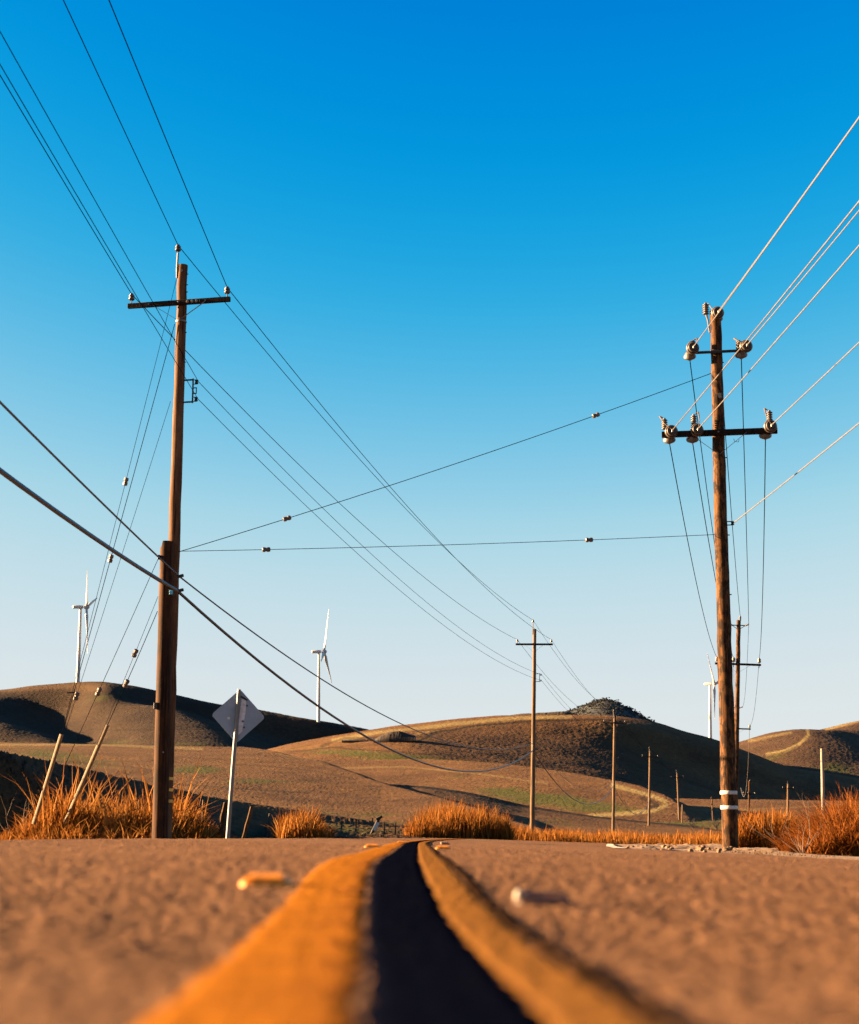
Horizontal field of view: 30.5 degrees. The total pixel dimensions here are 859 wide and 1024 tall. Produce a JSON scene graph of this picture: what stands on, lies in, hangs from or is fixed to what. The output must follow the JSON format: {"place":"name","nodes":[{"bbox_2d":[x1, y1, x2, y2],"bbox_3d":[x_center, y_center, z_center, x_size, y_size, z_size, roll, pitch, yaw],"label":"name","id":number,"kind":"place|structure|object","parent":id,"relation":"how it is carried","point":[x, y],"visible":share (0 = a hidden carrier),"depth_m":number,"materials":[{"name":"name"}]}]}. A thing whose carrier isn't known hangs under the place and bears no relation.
{"place":"outdoors","nodes":[
{"label":"outdoors","id":0,"kind":"place"},
{"bbox_2d":[0,682,367,749],"bbox_3d":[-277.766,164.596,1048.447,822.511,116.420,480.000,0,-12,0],"label":"hill","id":1,"kind":"structure","parent":0,"point":[34,714],"depth_m":1013.84,"materials":[{"name":"brown soil"}]},
{"bbox_2d":[72,570,96,682],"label":"wind turbine","id":2,"kind":"object","parent":1,"relation":"on","point":[86,606],"visible":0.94,"depth_m":1099.26,"materials":[{"name":"white metal"}]},
{"bbox_2d":[311,611,331,721],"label":"wind turbine","id":3,"kind":"object","parent":1,"relation":"on","point":[324,651],"visible":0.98,"depth_m":1088.16,"materials":[{"name":"white metal"}]},
{"bbox_2d":[0,750,527,840],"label":"bank","id":4,"kind":"structure","parent":0,"point":[17,768],"depth_m":66.12,"materials":[{"name":"brown soil"}]},
{"bbox_2d":[0,742,550,832],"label":"hill","id":5,"kind":"structure","parent":0,"point":[272,778],"depth_m":242.05,"materials":[{"name":"brown soil"}]},
{"bbox_2d":[0,839,858,1023],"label":"road","id":6,"kind":"structure","parent":0,"point":[105,931],"depth_m":2.74,"materials":[{"name":"asphalt"}]},
{"bbox_2d":[240,874,292,886],"bbox_3d":[-0.378,0.853,3.653,0.115,0.028,0.100,0,-12,0],"label":"road marker","id":7,"kind":"object","parent":6,"relation":"on","point":[279,880],"visible":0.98,"depth_m":3.61,"materials":[{"name":"orange plastic"}]},
{"bbox_2d":[364,844,379,847],"bbox_3d":[-0.428,2.488,11.739,0.115,0.028,0.100,0,-12,0],"label":"road marker","id":8,"kind":"object","parent":6,"relation":"on","point":[372,845],"visible":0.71,"depth_m":11.69,"materials":[{"name":"orange plastic"}]},
{"bbox_2d":[435,846,450,848],"bbox_3d":[0.100,2.500,11.737,0.115,0.028,0.100,0,-12,0],"label":"road marker","id":9,"kind":"object","parent":6,"relation":"on","point":[442,847],"visible":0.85,"depth_m":11.69,"materials":[{"name":"plastic"}]},
{"bbox_2d":[513,889,570,905],"bbox_3d":[0.231,0.795,3.256,0.116,0.033,0.100,0,-12,0],"label":"road marker","id":10,"kind":"object","parent":6,"relation":"on","point":[541,898],"visible":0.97,"depth_m":3.22,"materials":[{"name":"white plastic"}]},
{"bbox_2d":[426,839,688,1023],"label":"black edge","id":11,"kind":"object","parent":6,"relation":"on","point":[648,1007],"visible":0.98,"depth_m":1.76,"materials":[{"name":"paint"}]},
{"bbox_2d":[0,0,858,741],"label":"sky","id":12,"kind":"structure","parent":0,"point":[469,229],"materials":[{"name":"blue"}]},
{"bbox_2d":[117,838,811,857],"bbox_3d":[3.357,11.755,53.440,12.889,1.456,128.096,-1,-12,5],"label":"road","id":13,"kind":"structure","parent":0,"point":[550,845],"depth_m":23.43,"materials":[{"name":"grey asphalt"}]},
{"bbox_2d":[140,838,461,1023],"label":"yellow line","id":14,"kind":"object","parent":13,"relation":"on","point":[294,960],"visible":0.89,"depth_m":1.70,"materials":[{"name":"paint"}]},
{"bbox_2d":[361,838,545,1023],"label":"black strip","id":15,"kind":"object","parent":13,"relation":"on","point":[425,962],"visible":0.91,"depth_m":1.73,"materials":[{"name":"paint"}]},
{"bbox_2d":[418,839,652,1023],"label":"yellow line","id":16,"kind":"object","parent":13,"relation":"on","point":[556,993],"visible":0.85,"depth_m":1.80,"materials":[{"name":"paint"}]},
{"bbox_2d":[606,844,623,847],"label":"white edge line","id":17,"kind":"object","parent":13,"relation":"on","point":[611,845],"visible":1,"depth_m":32.41,"materials":[{"name":"paint"}]},
{"bbox_2d":[318,759,707,821],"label":"hill","id":18,"kind":"structure","parent":0,"point":[511,783],"depth_m":363.27,"materials":[{"name":"brown soil"}]},
{"bbox_2d":[390,784,721,836],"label":"hill","id":19,"kind":"structure","parent":0,"point":[556,819],"depth_m":229.91,"materials":[{"name":"brown soil"}]},
{"bbox_2d":[267,714,858,800],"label":"hill","id":20,"kind":"structure","parent":0,"point":[568,743],"depth_m":605.66,"materials":[{"name":"brown soil"}]},
{"bbox_2d":[342,739,374,742],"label":"dirt mound","id":21,"kind":"object","parent":20,"relation":"on","point":[353,741],"visible":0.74,"depth_m":568.23,"materials":[{"name":"brown soil"}]},
{"bbox_2d":[373,731,415,742],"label":"dirt mound","id":22,"kind":"object","parent":20,"relation":"on","point":[396,736],"visible":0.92,"depth_m":556.83,"materials":[{"name":"brown soil"}]},
{"bbox_2d":[510,711,577,715],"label":"dirt mound","id":23,"kind":"object","parent":20,"relation":"on","point":[558,713],"visible":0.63,"depth_m":705.42,"materials":[{"name":"brown soil"}]},
{"bbox_2d":[704,654,717,737],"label":"wind turbine","id":24,"kind":"object","parent":20,"relation":"on","point":[713,683],"visible":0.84,"depth_m":994.02,"materials":[{"name":"white metal"}]},
{"bbox_2d":[570,701,645,719],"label":"hill","id":25,"kind":"structure","parent":0,"point":[593,712],"depth_m":2161.65,"materials":[{"name":"brown soil"}]},
{"bbox_2d":[566,697,654,721],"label":"woodland","id":26,"kind":"object","parent":25,"relation":"on","point":[593,703],"visible":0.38,"depth_m":2196.86,"materials":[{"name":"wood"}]},
{"bbox_2d":[625,845,771,852],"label":"clods","id":27,"kind":"object","parent":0,"point":[702,847],"visible":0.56,"depth_m":32.73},
{"bbox_2d":[616,843,858,859],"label":"shoulder","id":28,"kind":"object","parent":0,"point":[681,847],"visible":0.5,"depth_m":35.24},
{"bbox_2d":[659,303,777,848],"bbox_3d":[7.490,1.421,40.387,3.032,14.376,0.796,-2,-12,11],"label":"utility pole","id":29,"kind":"object","parent":28,"relation":"on","point":[718,432],"visible":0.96,"depth_m":40.60,"materials":[{"name":"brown wood"}]},
{"bbox_2d":[179,373,710,551],"bbox_3d":[0.737,-1.356,39.554,13.761,5.368,0.120,3,-12,-13],"label":"span wire","id":30,"kind":"object","parent":29,"relation":"attached to","point":[597,414],"visible":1,"depth_m":39.36,"materials":[{"name":"black metal"}]},
{"bbox_2d":[181,534,714,551],"bbox_3d":[0.706,0.758,39.116,13.697,1.018,0.120,3,-12,-13],"label":"span wire","id":31,"kind":"object","parent":29,"relation":"attached to","point":[264,549],"visible":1,"depth_m":39.07,"materials":[{"name":"black metal"}]},
{"bbox_2d":[669,444,716,656],"bbox_3d":[11.618,3.747,67.040,0.026,1.081,53.395,-2,-12,11],"label":"power line","id":32,"kind":"object","parent":29,"relation":"attached to","point":[687,537],"visible":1,"depth_m":50.95,"materials":[{"name":"black metal"}]},
{"bbox_2d":[690,361,714,545],"bbox_3d":[12.298,1.720,67.403,0.026,0.936,53.433,-2,-12,11],"label":"power line","id":33,"kind":"object","parent":29,"relation":"attached to","point":[701,450],"visible":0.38,"depth_m":50.07,"materials":[{"name":"black metal"}]},
{"bbox_2d":[692,444,733,657],"bbox_3d":[12.388,3.760,66.887,0.026,1.058,53.400,-2,-12,12],"label":"power line","id":34,"kind":"object","parent":29,"relation":"attached to","point":[703,512],"visible":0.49,"depth_m":47.74,"materials":[{"name":"black metal"}]},
{"bbox_2d":[741,359,748,623],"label":"power line","id":35,"kind":"object","parent":29,"relation":"attached to","point":[745,486],"visible":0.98,"depth_m":52.23,"materials":[{"name":"black metal"}]},
{"bbox_2d":[759,440,765,658],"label":"power line","id":36,"kind":"object","parent":29,"relation":"attached to","point":[763,539],"visible":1,"depth_m":50.24,"materials":[{"name":"black metal"}]},
{"bbox_2d":[673,201,858,429],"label":"power line","id":37,"kind":"object","parent":29,"relation":"attached to","point":[772,308],"visible":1,"depth_m":31.35,"materials":[{"name":"metal"}]},
{"bbox_2d":[694,117,858,345],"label":"power line","id":38,"kind":"object","parent":29,"relation":"attached to","point":[781,225],"visible":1,"depth_m":33.05,"materials":[{"name":"metal"}]},
{"bbox_2d":[699,245,858,427],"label":"power line","id":39,"kind":"object","parent":29,"relation":"attached to","point":[784,331],"visible":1,"depth_m":32.84,"materials":[{"name":"metal"}]},
{"bbox_2d":[719,118,857,310],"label":"power line","id":40,"kind":"object","parent":29,"relation":"attached to","point":[778,228],"visible":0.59,"depth_m":36.32,"materials":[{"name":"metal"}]},
{"bbox_2d":[733,423,858,522],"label":"power line","id":41,"kind":"object","parent":29,"relation":"attached to","point":[798,471],"visible":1,"depth_m":34.90,"materials":[{"name":"metal"}]},
{"bbox_2d":[748,210,858,343],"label":"power line","id":42,"kind":"object","parent":29,"relation":"attached to","point":[805,275],"visible":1,"depth_m":36.00,"materials":[{"name":"metal"}]},
{"bbox_2d":[772,342,858,424],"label":"power line","id":43,"kind":"object","parent":29,"relation":"attached to","point":[817,382],"visible":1,"depth_m":36.65,"materials":[{"name":"metal"}]},
{"bbox_2d":[738,803,796,843],"bbox_3d":[8.027,7.417,37.313,1.498,1.309,0.672,3,-12,-15],"label":"bare shrub","id":44,"kind":"object","parent":28,"relation":"on","point":[765,830],"visible":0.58,"depth_m":37.27,"materials":[{"name":"brown plant"}]},
{"bbox_2d":[654,798,856,829],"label":"field","id":45,"kind":"structure","parent":0,"point":[703,806],"depth_m":414.28,"materials":[{"name":"brown soil"}]},
{"bbox_2d":[642,747,657,825],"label":"utility pole","id":46,"kind":"object","parent":45,"relation":"on","point":[649,789],"visible":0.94,"depth_m":227.58,"materials":[{"name":"brown wood"}]},
{"bbox_2d":[684,817,701,828],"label":"bare tree","id":47,"kind":"object","parent":45,"relation":"on","point":[692,824],"visible":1,"depth_m":220.59,"materials":[{"name":"brown plant"}]},
{"bbox_2d":[710,818,721,830],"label":"bare tree","id":48,"kind":"object","parent":45,"relation":"on","point":[714,825],"visible":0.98,"depth_m":220.57,"materials":[{"name":"brown plant"}]},
{"bbox_2d":[743,780,754,812],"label":"utility pole","id":49,"kind":"object","parent":45,"relation":"on","point":[748,793],"visible":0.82,"depth_m":344.43,"materials":[{"name":"brown wood"}]},
{"bbox_2d":[783,781,793,811],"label":"utility pole","id":50,"kind":"object","parent":45,"relation":"on","point":[787,788],"visible":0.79,"depth_m":339.51,"materials":[{"name":"brown wood"}]},
{"bbox_2d":[739,721,858,777],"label":"hill","id":51,"kind":"structure","parent":0,"point":[801,748],"depth_m":828.68,"materials":[{"name":"brown soil"}]},
{"bbox_3d":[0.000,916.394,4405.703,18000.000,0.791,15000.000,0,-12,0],"label":"ground","id":52,"kind":"structure","parent":0,"visible":0},
{"bbox_2d":[0,796,32,832],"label":"bare shrub","id":53,"kind":"object","parent":52,"relation":"on","point":[23,815],"visible":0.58,"depth_m":39.32,"materials":[{"name":"brown plant"}]},
{"bbox_2d":[0,750,235,839],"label":"dry grass","id":54,"kind":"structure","parent":52,"relation":"on","point":[87,821],"depth_m":37.62,"materials":[{"name":"plant"}]},
{"bbox_2d":[127,244,230,838],"bbox_3d":[-6.156,0.634,37.472,2.640,14.919,0.719,-2,-12,11],"label":"utility pole","id":55,"kind":"object","parent":52,"relation":"on","point":[165,710],"visible":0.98,"depth_m":37.01,"materials":[{"name":"brown wood"}]},
{"bbox_2d":[0,75,131,293],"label":"power line","id":56,"kind":"object","parent":55,"relation":"attached to","point":[62,179],"visible":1,"depth_m":31.83,"materials":[{"name":"black metal"}]},
{"bbox_2d":[0,401,178,575],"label":"telephone cable","id":57,"kind":"object","parent":55,"relation":"attached to","point":[71,473],"visible":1,"depth_m":27.07,"materials":[{"name":"black rubber"}]},
{"bbox_2d":[0,467,179,592],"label":"telephone cable","id":58,"kind":"object","parent":55,"relation":"attached to","point":[46,504],"visible":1,"depth_m":26.64,"materials":[{"name":"black rubber"}]},
{"bbox_2d":[0,64,197,398],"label":"power line","id":59,"kind":"object","parent":55,"relation":"attached to","point":[88,214],"visible":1,"depth_m":26.14,"materials":[{"name":"black metal"}]},
{"bbox_2d":[0,31,198,381],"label":"power line","id":60,"kind":"object","parent":55,"relation":"attached to","point":[88,188],"visible":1,"depth_m":26.12,"materials":[{"name":"black metal"}]},
{"bbox_2d":[32,324,174,824],"bbox_3d":[-7.838,1.420,38.089,3.470,12.035,0.139,-5,-13,22],"label":"guy wire","id":61,"kind":"object","parent":55,"relation":"attached to","point":[57,747],"visible":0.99,"depth_m":37.66,"materials":[{"name":"black metal"}]},
{"bbox_2d":[56,560,157,783],"bbox_3d":[-7.633,3.769,37.307,2.862,5.212,0.116,-7,-14,30],"label":"guy wire","id":62,"kind":"object","parent":55,"relation":"attached to","point":[98,691],"visible":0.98,"depth_m":37.29,"materials":[{"name":"grey metal"}]},
{"bbox_2d":[64,611,157,823],"bbox_3d":[-7.419,4.904,37.363,2.848,4.871,0.463,-8,-14,33],"label":"guy wire","id":63,"kind":"object","parent":55,"relation":"attached to","point":[94,755],"visible":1,"depth_m":37.56,"materials":[{"name":"grey metal"}]},
{"bbox_2d":[64,401,170,733],"bbox_3d":[-7.527,1.318,38.043,2.665,7.980,0.119,-5,-13,22],"label":"guy wire","id":64,"kind":"object","parent":55,"relation":"attached to","point":[77,694],"visible":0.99,"depth_m":37.97,"materials":[{"name":"black metal"}]},
{"bbox_2d":[62,279,176,731],"bbox_3d":[-7.530,-0.215,38.347,2.741,11.106,0.120,-5,-13,21],"label":"guy wire","id":65,"kind":"object","parent":55,"relation":"attached to","point":[126,479],"visible":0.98,"depth_m":38.36,"materials":[{"name":"black metal"}]},
{"bbox_2d":[63,0,177,244],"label":"power line","id":66,"kind":"object","parent":55,"relation":"attached to","point":[117,115],"visible":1,"depth_m":31.64,"materials":[{"name":"black metal"}]},
{"bbox_2d":[97,597,157,743],"bbox_3d":[-7.159,3.776,37.313,2.121,3.380,0.119,-10,-16,40],"label":"guy wire","id":67,"kind":"object","parent":55,"relation":"attached to","point":[134,653],"visible":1,"depth_m":37.19,"materials":[{"name":"grey metal"}]},
{"bbox_2d":[108,0,226,286],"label":"power line","id":68,"kind":"object","parent":55,"relation":"attached to","point":[163,132],"visible":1,"depth_m":29.54,"materials":[{"name":"black metal"}]},
{"bbox_2d":[134,297,509,635],"bbox_3d":[-0.854,1.774,70.184,0.021,1.338,65.292,-2,-12,11],"label":"power line","id":69,"kind":"object","parent":55,"relation":"attached to","point":[298,464],"visible":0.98,"depth_m":51.79,"materials":[{"name":"black metal"}]},
{"bbox_2d":[178,576,532,749],"bbox_3d":[0.344,8.915,68.281,0.038,1.819,65.533,-2,-12,11],"label":"telephone cable","id":70,"kind":"object","parent":55,"relation":"attached to","point":[184,580],"visible":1,"depth_m":48.12,"materials":[{"name":"black rubber"}]},
{"bbox_2d":[178,592,533,771],"bbox_3d":[0.348,9.697,68.092,0.072,2.680,65.582,-2,-12,11],"label":"telephone cable","id":71,"kind":"object","parent":55,"relation":"attached to","point":[182,595],"visible":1,"depth_m":47.16,"materials":[{"name":"black rubber"}]},
{"bbox_2d":[181,249,530,618],"bbox_3d":[0.220,0.538,70.318,0.021,1.324,65.295,-2,-12,11],"label":"power line","id":72,"kind":"object","parent":55,"relation":"attached to","point":[320,415],"visible":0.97,"depth_m":50.49,"materials":[{"name":"black metal"}]},
{"bbox_2d":[199,382,538,673],"bbox_3d":[0.783,4.033,69.540,0.016,1.418,65.271,-2,-12,11],"label":"power line","id":73,"kind":"object","parent":55,"relation":"attached to","point":[338,523],"visible":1,"depth_m":50.46,"materials":[{"name":"black metal"}]},
{"bbox_2d":[198,399,541,680],"bbox_3d":[0.779,4.443,69.454,0.016,1.383,65.269,-2,-12,11],"label":"power line","id":74,"kind":"object","parent":55,"relation":"attached to","point":[333,531],"visible":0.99,"depth_m":49.07,"materials":[{"name":"black metal"}]},
{"bbox_2d":[230,291,549,638],"bbox_3d":[1.437,1.695,69.738,0.021,1.372,65.291,-2,-12,11],"label":"power line","id":75,"kind":"object","parent":55,"relation":"attached to","point":[357,448],"visible":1,"depth_m":50.00,"materials":[{"name":"black metal"}]},
{"bbox_2d":[218,802,227,837],"bbox_3d":[-5.413,8.169,41.199,0.292,1.147,0.174,0,-12,0],"label":"fence post","id":76,"kind":"object","parent":52,"relation":"on","point":[223,816],"visible":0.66,"depth_m":41.18,"materials":[{"name":"brown wood"}]},
{"bbox_2d":[213,689,263,837],"bbox_3d":[-3.859,5.198,31.599,1.034,3.276,0.141,2,-12,-8],"label":"road sign","id":77,"kind":"object","parent":52,"relation":"on","point":[238,715],"visible":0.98,"depth_m":31.84,"materials":[{"name":"metal"}]},
{"bbox_2d":[242,807,253,837],"bbox_3d":[-5.115,8.787,44.135,0.358,1.061,0.132,0,-12,0],"label":"fence post","id":78,"kind":"object","parent":52,"relation":"on","point":[247,823],"visible":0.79,"depth_m":44.10,"materials":[{"name":"brown wood"}]},
{"bbox_2d":[267,813,270,837],"bbox_3d":[-5.008,9.845,49.023,0.118,0.924,0.068,0,-12,0],"label":"fence post","id":79,"kind":"object","parent":52,"relation":"on","point":[268,825],"visible":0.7,"depth_m":49.02,"materials":[{"name":"wood"}]},
{"bbox_2d":[261,804,337,837],"bbox_3d":[-3.825,9.249,46.420,2.452,1.390,4.823,0,-12,0],"label":"reed bed","id":80,"kind":"object","parent":52,"relation":"on","point":[299,826],"visible":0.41,"depth_m":44.91,"materials":[{"name":"plant"}]},
{"bbox_2d":[333,818,409,835],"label":"wire fence","id":81,"kind":"object","parent":52,"relation":"on","point":[384,826],"visible":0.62,"depth_m":72.57,"materials":[{"name":"metal"}]},
{"bbox_2d":[370,816,382,833],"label":"fence post","id":82,"kind":"object","parent":52,"relation":"on","point":[375,826],"visible":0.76,"depth_m":71.48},
{"bbox_2d":[401,796,519,839],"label":"reed bed","id":83,"kind":"object","parent":52,"relation":"on","point":[452,822],"visible":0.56,"depth_m":73.03,"materials":[{"name":"orange plant"}]},
{"bbox_2d":[516,620,552,832],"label":"utility pole","id":84,"kind":"object","parent":52,"relation":"on","point":[532,786],"visible":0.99,"depth_m":100.26,"materials":[{"name":"brown wood"}]},
{"bbox_2d":[535,753,613,804],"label":"telephone cable","id":85,"kind":"object","parent":84,"relation":"attached to","point":[564,791],"visible":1,"depth_m":116.47,"materials":[{"name":"black rubber"}]},
{"bbox_2d":[542,681,617,740],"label":"power line","id":86,"kind":"object","parent":84,"relation":"attached to","point":[573,716],"visible":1,"depth_m":118.17,"materials":[{"name":"black metal"}]},
{"bbox_2d":[504,823,721,844],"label":"reed bed","id":87,"kind":"object","parent":52,"relation":"on","point":[608,837],"visible":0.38,"depth_m":94.35,"materials":[{"name":"orange plant"}]},
{"bbox_2d":[603,709,625,833],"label":"utility pole","id":88,"kind":"object","parent":52,"relation":"on","point":[614,722],"visible":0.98,"depth_m":163.89,"materials":[{"name":"brown wood"}]},
{"bbox_2d":[671,770,683,819],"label":"utility pole","id":89,"kind":"object","parent":52,"relation":"on","point":[676,777],"visible":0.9,"depth_m":291.38,"materials":[{"name":"brown wood"}]},
{"bbox_2d":[711,797,712,819],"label":"wooden pole","id":90,"kind":"object","parent":52,"relation":"on","point":[712,807],"visible":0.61,"depth_m":294.84,"materials":[{"name":"brown wood"}]},
{"bbox_2d":[715,616,760,812],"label":"utility pole","id":91,"kind":"object","parent":52,"relation":"on","point":[737,677],"visible":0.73,"depth_m":92.21,"materials":[{"name":"brown wood"}]},
{"bbox_2d":[724,416,739,611],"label":"power line","id":92,"kind":"object","parent":91,"relation":"attached to","point":[731,511],"visible":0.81,"depth_m":59.69,"materials":[{"name":"black metal"}]},
{"bbox_2d":[743,625,748,704],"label":"power line","id":93,"kind":"object","parent":91,"relation":"attached to","point":[747,658],"visible":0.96,"depth_m":102.71,"materials":[{"name":"black metal"}]},
{"bbox_2d":[734,707,750,731],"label":"utility pole","id":94,"kind":"object","parent":52,"relation":"on","point":[749,728],"visible":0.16,"depth_m":144.61,"materials":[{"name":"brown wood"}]},
{"bbox_2d":[656,844,858,857],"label":"verge grass","id":95,"kind":"structure","parent":52,"relation":"on","point":[772,852],"depth_m":26.46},
{"bbox_2d":[720,806,805,847],"bbox_3d":[9.940,9.270,46.156,2.717,1.441,7.260,-3,-12,14],"label":"reed bed","id":96,"kind":"object","parent":52,"relation":"on","point":[747,838],"visible":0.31,"depth_m":43.29,"materials":[{"name":"orange plant"}]},
{"bbox_2d":[752,819,806,852],"bbox_3d":[8.131,7.092,34.316,2.643,0.951,5.645,-4,-12,19],"label":"dry bush","id":97,"kind":"object","parent":52,"relation":"on","point":[783,847],"visible":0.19,"depth_m":33.28,"materials":[{"name":"brown plant"}]},
{"bbox_2d":[710,780,858,856],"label":"dry bush","id":98,"kind":"object","parent":52,"relation":"on","point":[838,835],"visible":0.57,"depth_m":30.81,"materials":[{"name":"orange plant"}]},
{"bbox_2d":[758,797,829,852],"bbox_3d":[6.986,5.986,29.942,1.509,1.373,0.546,0,-12,0],"label":"bare shrub","id":99,"kind":"object","parent":52,"relation":"on","point":[802,849],"visible":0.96,"depth_m":29.87,"materials":[{"name":"brown plant"}]},
{"bbox_2d":[820,749,824,812],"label":"wooden pole","id":100,"kind":"object","parent":52,"relation":"on","point":[822,775],"visible":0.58,"depth_m":147.87,"materials":[{"name":"brown wood"}]}
]}

